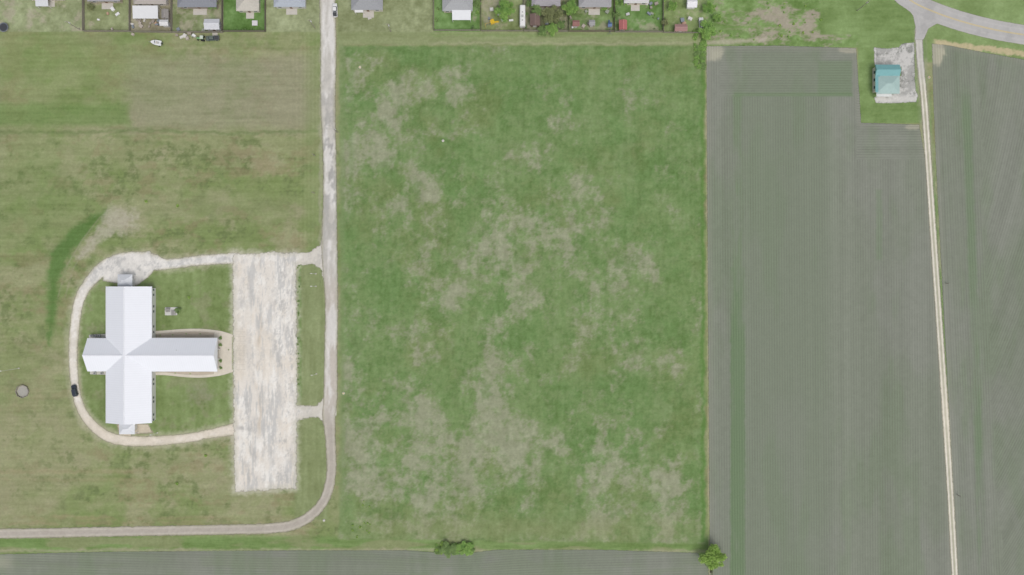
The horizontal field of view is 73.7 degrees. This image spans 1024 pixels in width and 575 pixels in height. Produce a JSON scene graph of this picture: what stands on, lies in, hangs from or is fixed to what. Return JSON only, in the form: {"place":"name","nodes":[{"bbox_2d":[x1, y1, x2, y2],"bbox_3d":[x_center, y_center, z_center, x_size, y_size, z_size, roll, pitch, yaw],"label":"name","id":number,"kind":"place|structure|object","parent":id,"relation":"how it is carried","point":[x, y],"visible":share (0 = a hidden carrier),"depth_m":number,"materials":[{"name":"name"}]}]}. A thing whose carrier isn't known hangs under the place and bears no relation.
{"place":"outdoors","nodes":[
{"label":"outdoors","id":0,"kind":"place"},
{"bbox_2d":[87,0,122,8],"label":"house","id":1,"kind":"structure","parent":0,"point":[107,4],"depth_m":272.38,"materials":[{"name":"beige"}]},
{"bbox_2d":[133,0,168,11],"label":"house","id":2,"kind":"structure","parent":0,"point":[158,3],"depth_m":270.13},
{"bbox_2d":[69,251,238,445],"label":"driveway","id":3,"kind":"structure","parent":0,"point":[141,266],"depth_m":272.98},
{"bbox_2d":[71,385,78,396],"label":"parked car","id":4,"kind":"object","parent":3,"relation":"on","point":[75,393],"visible":1,"depth_m":271.87,"materials":[{"name":"paint"}]},
{"bbox_2d":[0,0,337,538],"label":"gravel road","id":5,"kind":"structure","parent":0,"point":[328,111],"depth_m":272.96,"materials":[{"name":"grey gravel"}]},
{"bbox_2d":[332,3,337,16],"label":"pickup truck","id":6,"kind":"object","parent":5,"relation":"on","point":[335,10],"visible":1,"depth_m":271.94,"materials":[{"name":"paint"}]},
{"bbox_2d":[236,0,259,18],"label":"house","id":7,"kind":"structure","parent":0,"point":[249,8],"depth_m":269.93,"materials":[{"name":"beige"}]},
{"bbox_2d":[274,0,305,14],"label":"house","id":8,"kind":"structure","parent":0,"point":[291,7],"depth_m":270.04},
{"bbox_2d":[0,550,707,574],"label":"crop field","id":9,"kind":"structure","parent":0,"point":[491,562],"depth_m":272.99,"materials":[{"name":"soil"}]},
{"bbox_2d":[481,30,522,30],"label":"wooden fence","id":10,"kind":"object","parent":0,"point":[501,30],"visible":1,"depth_m":272.02,"materials":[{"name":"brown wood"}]},
{"bbox_2d":[0,0,1023,574],"bbox_3d":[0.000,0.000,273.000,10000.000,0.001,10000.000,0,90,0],"label":"ground","id":11,"kind":"structure","parent":0,"point":[522,308],"depth_m":273.00,"materials":[{"name":"green plant"}]},
{"bbox_2d":[0,22,8,31],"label":"trampoline","id":12,"kind":"object","parent":11,"relation":"on","point":[4,27],"visible":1,"depth_m":272.10,"materials":[{"name":"grey fabric"}]},
{"bbox_2d":[15,385,29,397],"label":"game pit","id":13,"kind":"object","parent":11,"relation":"on","point":[22,391],"visible":1,"depth_m":272.95,"materials":[{"name":"beige sand"}]},
{"bbox_2d":[35,0,50,8],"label":"patio cover","id":14,"kind":"object","parent":11,"relation":"on","point":[41,2],"visible":1,"depth_m":270.29,"materials":[{"name":"metal"}]},
{"bbox_2d":[32,0,64,6],"bbox_3d":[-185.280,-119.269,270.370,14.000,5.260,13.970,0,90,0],"label":"patio","id":15,"kind":"structure","parent":11,"relation":"on","point":[51,3],"depth_m":272.88,"materials":[{"name":"beige concrete"}]},
{"bbox_2d":[86,3,94,10],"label":"tree","id":16,"kind":"object","parent":11,"relation":"on","point":[90,6],"visible":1,"depth_m":271.41,"materials":[{"name":"green plant"}]},
{"bbox_2d":[89,334,105,374],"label":"footpath","id":17,"kind":"structure","parent":11,"relation":"on","point":[102,336],"depth_m":272.98,"materials":[{"name":"concrete"}]},
{"bbox_2d":[82,0,128,31],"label":"wooden fence","id":18,"kind":"object","parent":11,"relation":"on","point":[83,17],"visible":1,"depth_m":272.21,"materials":[{"name":"brown wood"}]},
{"bbox_2d":[128,0,130,30],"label":"wooden fence","id":19,"kind":"object","parent":11,"relation":"on","point":[129,10],"visible":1,"depth_m":271.83,"materials":[{"name":"brown wood"}]},
{"bbox_2d":[117,424,151,435],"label":"footpath","id":20,"kind":"structure","parent":11,"relation":"on","point":[143,428],"depth_m":272.98,"materials":[{"name":"beige concrete"}]},
{"bbox_2d":[132,6,160,20],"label":"patio cover","id":21,"kind":"object","parent":11,"relation":"on","point":[145,12],"visible":0.91,"depth_m":270.24,"materials":[{"name":"metal"}]},
{"bbox_2d":[128,30,171,32],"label":"wooden fence","id":22,"kind":"object","parent":11,"relation":"on","point":[152,31],"visible":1,"depth_m":271.95,"materials":[{"name":"brown wood"}]},
{"bbox_2d":[82,274,219,433],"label":"church","id":23,"kind":"structure","parent":11,"relation":"on","point":[131,354],"depth_m":267.32,"materials":[{"name":"metal"}]},
{"bbox_2d":[150,40,162,46],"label":"boat","id":24,"kind":"object","parent":11,"relation":"on","point":[157,42],"visible":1,"depth_m":271.66,"materials":[{"name":"white plastic"}]},
{"bbox_2d":[159,20,169,26],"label":"shed","id":25,"kind":"structure","parent":11,"relation":"on","point":[164,23],"depth_m":270.03,"materials":[{"name":"white metal"}]},
{"bbox_2d":[161,8,169,19],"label":"shed","id":26,"kind":"structure","parent":11,"relation":"on","point":[165,13],"depth_m":269.98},
{"bbox_2d":[165,307,176,314],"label":"concrete pad","id":27,"kind":"object","parent":11,"relation":"on","point":[171,309],"visible":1,"depth_m":272.97,"materials":[{"name":"grey concrete"}]},
{"bbox_2d":[170,0,172,30],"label":"wooden fence","id":28,"kind":"object","parent":11,"relation":"on","point":[171,15],"visible":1,"depth_m":272.07,"materials":[{"name":"brown wood"}]},
{"bbox_2d":[156,331,213,374],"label":"mulch bed","id":29,"kind":"object","parent":11,"relation":"on","point":[193,334],"visible":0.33,"depth_m":272.99,"materials":[{"name":"wood"}]},
{"bbox_2d":[156,329,232,377],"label":"footpath","id":30,"kind":"structure","parent":11,"relation":"on","point":[225,354],"depth_m":272.98,"materials":[{"name":"concrete"}]},
{"bbox_2d":[177,0,217,14],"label":"house","id":31,"kind":"structure","parent":11,"relation":"on","point":[199,7],"depth_m":269.98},
{"bbox_2d":[171,31,223,32],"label":"wooden fence","id":32,"kind":"object","parent":11,"relation":"on","point":[197,31],"visible":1,"depth_m":271.52,"materials":[{"name":"brown wood"}]},
{"bbox_2d":[196,35,204,41],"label":"tractor","id":33,"kind":"object","parent":11,"relation":"on","point":[201,37],"visible":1,"depth_m":271.73,"materials":[{"name":"metal"}]},
{"bbox_2d":[203,19,220,35],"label":"shed","id":34,"kind":"structure","parent":11,"relation":"on","point":[212,24],"depth_m":269.91,"materials":[{"name":"white metal"}]},
{"bbox_2d":[206,35,219,40],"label":"pickup truck","id":35,"kind":"object","parent":11,"relation":"on","point":[213,38],"visible":1,"depth_m":271.94,"materials":[{"name":"paint"}]},
{"bbox_2d":[221,0,265,31],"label":"wooden fence","id":36,"kind":"object","parent":11,"relation":"on","point":[222,18],"visible":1,"depth_m":272.25,"materials":[{"name":"brown wood"}]},
{"bbox_2d":[252,20,257,25],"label":"garden table","id":37,"kind":"object","parent":11,"relation":"on","point":[254,22],"visible":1,"depth_m":272.26,"materials":[{"name":"plastic"}]},
{"bbox_2d":[232,240,335,491],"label":"parking lot","id":38,"kind":"structure","parent":11,"relation":"on","point":[269,413],"depth_m":272.97,"materials":[{"name":"grey gravel"}]},
{"bbox_2d":[351,0,382,17],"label":"house","id":39,"kind":"structure","parent":11,"relation":"on","point":[369,8],"depth_m":269.87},
{"bbox_2d":[439,541,456,557],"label":"tree","id":40,"kind":"object","parent":11,"relation":"on","point":[447,549],"visible":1,"depth_m":271.50,"materials":[{"name":"green plant"}]},
{"bbox_2d":[433,0,479,30],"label":"wooden fence","id":41,"kind":"object","parent":11,"relation":"on","point":[450,29],"visible":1,"depth_m":271.89,"materials":[{"name":"brown wood"}]},
{"bbox_2d":[442,0,472,12],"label":"house","id":42,"kind":"structure","parent":11,"relation":"on","point":[448,6],"depth_m":269.70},
{"bbox_2d":[452,10,470,20],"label":"patio cover","id":43,"kind":"object","parent":11,"relation":"on","point":[461,14],"visible":1,"depth_m":270.24,"materials":[{"name":"metal"}]},
{"bbox_2d":[457,541,473,555],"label":"tree","id":44,"kind":"object","parent":11,"relation":"on","point":[466,550],"visible":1,"depth_m":271.59,"materials":[{"name":"green plant"}]},
{"bbox_2d":[473,0,481,8],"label":"tree","id":45,"kind":"object","parent":11,"relation":"on","point":[476,3],"visible":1,"depth_m":271.16,"materials":[{"name":"green plant"}]},
{"bbox_2d":[485,19,498,26],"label":"playset","id":46,"kind":"object","parent":11,"relation":"on","point":[492,21],"visible":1,"depth_m":270.82,"materials":[{"name":"yellow plastic"}]},
{"bbox_2d":[494,0,515,21],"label":"tree","id":47,"kind":"object","parent":11,"relation":"on","point":[504,10],"visible":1,"depth_m":268.33,"materials":[{"name":"green plant"}]},
{"bbox_2d":[519,4,524,27],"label":"travel trailer","id":48,"kind":"object","parent":11,"relation":"on","point":[522,16],"visible":1,"depth_m":270.29,"materials":[{"name":"metal"}]},
{"bbox_2d":[526,0,532,7],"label":"tree","id":49,"kind":"object","parent":11,"relation":"on","point":[528,3],"visible":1,"depth_m":270.90,"materials":[{"name":"green plant"}]},
{"bbox_2d":[530,13,539,26],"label":"shed","id":50,"kind":"structure","parent":11,"relation":"on","point":[534,21],"depth_m":269.80,"materials":[{"name":"brown"}]},
{"bbox_2d":[531,4,541,15],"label":"tree","id":51,"kind":"object","parent":11,"relation":"on","point":[537,10],"visible":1,"depth_m":269.91,"materials":[{"name":"green plant"}]},
{"bbox_2d":[537,25,547,36],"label":"tree","id":52,"kind":"object","parent":11,"relation":"on","point":[543,31],"visible":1,"depth_m":271.22,"materials":[{"name":"green plant"}]},
{"bbox_2d":[531,0,560,8],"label":"house","id":53,"kind":"structure","parent":11,"relation":"on","point":[543,4],"depth_m":269.87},
{"bbox_2d":[524,29,567,31],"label":"wooden fence","id":54,"kind":"object","parent":11,"relation":"on","point":[536,30],"visible":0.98,"depth_m":271.96,"materials":[{"name":"brown wood"}]},
{"bbox_2d":[545,22,557,36],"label":"tree","id":55,"kind":"object","parent":11,"relation":"on","point":[552,28],"visible":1,"depth_m":270.99,"materials":[{"name":"green plant"}]},
{"bbox_2d":[541,5,562,22],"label":"tree","id":56,"kind":"object","parent":11,"relation":"on","point":[550,13],"visible":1,"depth_m":268.71,"materials":[{"name":"green plant"}]},
{"bbox_2d":[557,21,564,28],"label":"tree","id":57,"kind":"object","parent":11,"relation":"on","point":[560,24],"visible":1,"depth_m":271.02,"materials":[{"name":"green plant"}]},
{"bbox_2d":[561,0,578,14],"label":"tree","id":58,"kind":"object","parent":11,"relation":"on","point":[568,7],"visible":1,"depth_m":269.51,"materials":[{"name":"green plant"}]},
{"bbox_2d":[572,20,579,27],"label":"shed","id":59,"kind":"structure","parent":11,"relation":"on","point":[575,23],"depth_m":270.10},
{"bbox_2d":[568,0,614,31],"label":"wooden fence","id":60,"kind":"object","parent":11,"relation":"on","point":[596,30],"visible":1,"depth_m":271.57,"materials":[{"name":"brown wood"}]},
{"bbox_2d":[589,20,594,26],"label":"shed","id":61,"kind":"structure","parent":11,"relation":"on","point":[591,23],"depth_m":270.07,"materials":[{"name":"grey metal"}]},
{"bbox_2d":[579,0,610,14],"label":"house","id":62,"kind":"structure","parent":11,"relation":"on","point":[593,7],"depth_m":269.98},
{"bbox_2d":[619,19,626,30],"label":"shed","id":63,"kind":"structure","parent":11,"relation":"on","point":[623,24],"depth_m":269.93,"materials":[{"name":"red metal"}]},
{"bbox_2d":[624,0,648,10],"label":"house","id":64,"kind":"structure","parent":11,"relation":"on","point":[635,5],"depth_m":271.66,"materials":[{"name":"white"}]},
{"bbox_2d":[615,0,663,31],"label":"wooden fence","id":65,"kind":"object","parent":11,"relation":"on","point":[647,31],"visible":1,"depth_m":272.01,"materials":[{"name":"brown wood"}]},
{"bbox_2d":[661,18,667,24],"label":"tree","id":66,"kind":"object","parent":11,"relation":"on","point":[664,21],"visible":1,"depth_m":271.27,"materials":[{"name":"green plant"}]},
{"bbox_2d":[668,0,677,10],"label":"tree","id":67,"kind":"object","parent":11,"relation":"on","point":[672,5],"visible":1,"depth_m":270.67,"materials":[{"name":"green plant"}]},
{"bbox_2d":[674,24,687,31],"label":"shed","id":68,"kind":"structure","parent":11,"relation":"on","point":[680,27],"depth_m":269.95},
{"bbox_2d":[663,31,698,32],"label":"wooden fence","id":69,"kind":"object","parent":11,"relation":"on","point":[680,32],"visible":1,"depth_m":272.27,"materials":[{"name":"brown wood"}]},
{"bbox_2d":[686,0,697,8],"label":"shed","id":70,"kind":"structure","parent":11,"relation":"on","point":[691,4],"depth_m":269.80,"materials":[{"name":"white metal"}]},
{"bbox_2d":[698,17,703,28],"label":"parked car","id":71,"kind":"object","parent":11,"relation":"on","point":[700,19],"visible":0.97,"depth_m":272.02,"materials":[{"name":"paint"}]},
{"bbox_2d":[697,19,715,39],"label":"tree","id":72,"kind":"object","parent":11,"relation":"on","point":[709,29],"visible":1,"depth_m":270.15,"materials":[{"name":"green plant"}]},
{"bbox_2d":[702,0,715,13],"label":"tree","id":73,"kind":"object","parent":11,"relation":"on","point":[709,7],"visible":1,"depth_m":270.05,"materials":[{"name":"green plant"}]},
{"bbox_2d":[698,544,727,569],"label":"tree","id":74,"kind":"object","parent":11,"relation":"on","point":[709,557],"visible":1,"depth_m":268.57,"materials":[{"name":"green plant"}]},
{"bbox_2d":[712,14,720,21],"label":"tree","id":75,"kind":"object","parent":11,"relation":"on","point":[715,17],"visible":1,"depth_m":270.81,"materials":[{"name":"green plant"}]},
{"bbox_2d":[872,65,900,96],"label":"house","id":76,"kind":"structure","parent":11,"relation":"on","point":[885,80],"depth_m":269.49,"materials":[{"name":"teal metal"}]},
{"bbox_2d":[874,42,917,102],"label":"parking lot","id":77,"kind":"structure","parent":11,"relation":"on","point":[902,55],"depth_m":272.98,"materials":[{"name":"grey gravel"}]},
{"bbox_2d":[706,46,951,574],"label":"crop field","id":78,"kind":"structure","parent":0,"point":[826,447],"depth_m":272.99,"materials":[{"name":"green plant"}]},
{"bbox_2d":[915,28,957,574],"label":"dirt track","id":79,"kind":"structure","parent":0,"point":[937,297],"depth_m":272.98,"materials":[{"name":"beige soil"}]},
{"bbox_2d":[895,0,1023,44],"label":"road","id":80,"kind":"structure","parent":0,"point":[925,20],"depth_m":272.96,"materials":[{"name":"grey asphalt"}]},
{"bbox_2d":[911,0,1019,33],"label":"road marking","id":81,"kind":"object","parent":80,"relation":"on","point":[963,21],"visible":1,"depth_m":272.95,"materials":[{"name":"yellow paint"}]},
{"bbox_2d":[932,44,1023,574],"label":"crop field","id":82,"kind":"structure","parent":0,"point":[978,96],"depth_m":272.99,"materials":[{"name":"green plant"}]}
]}

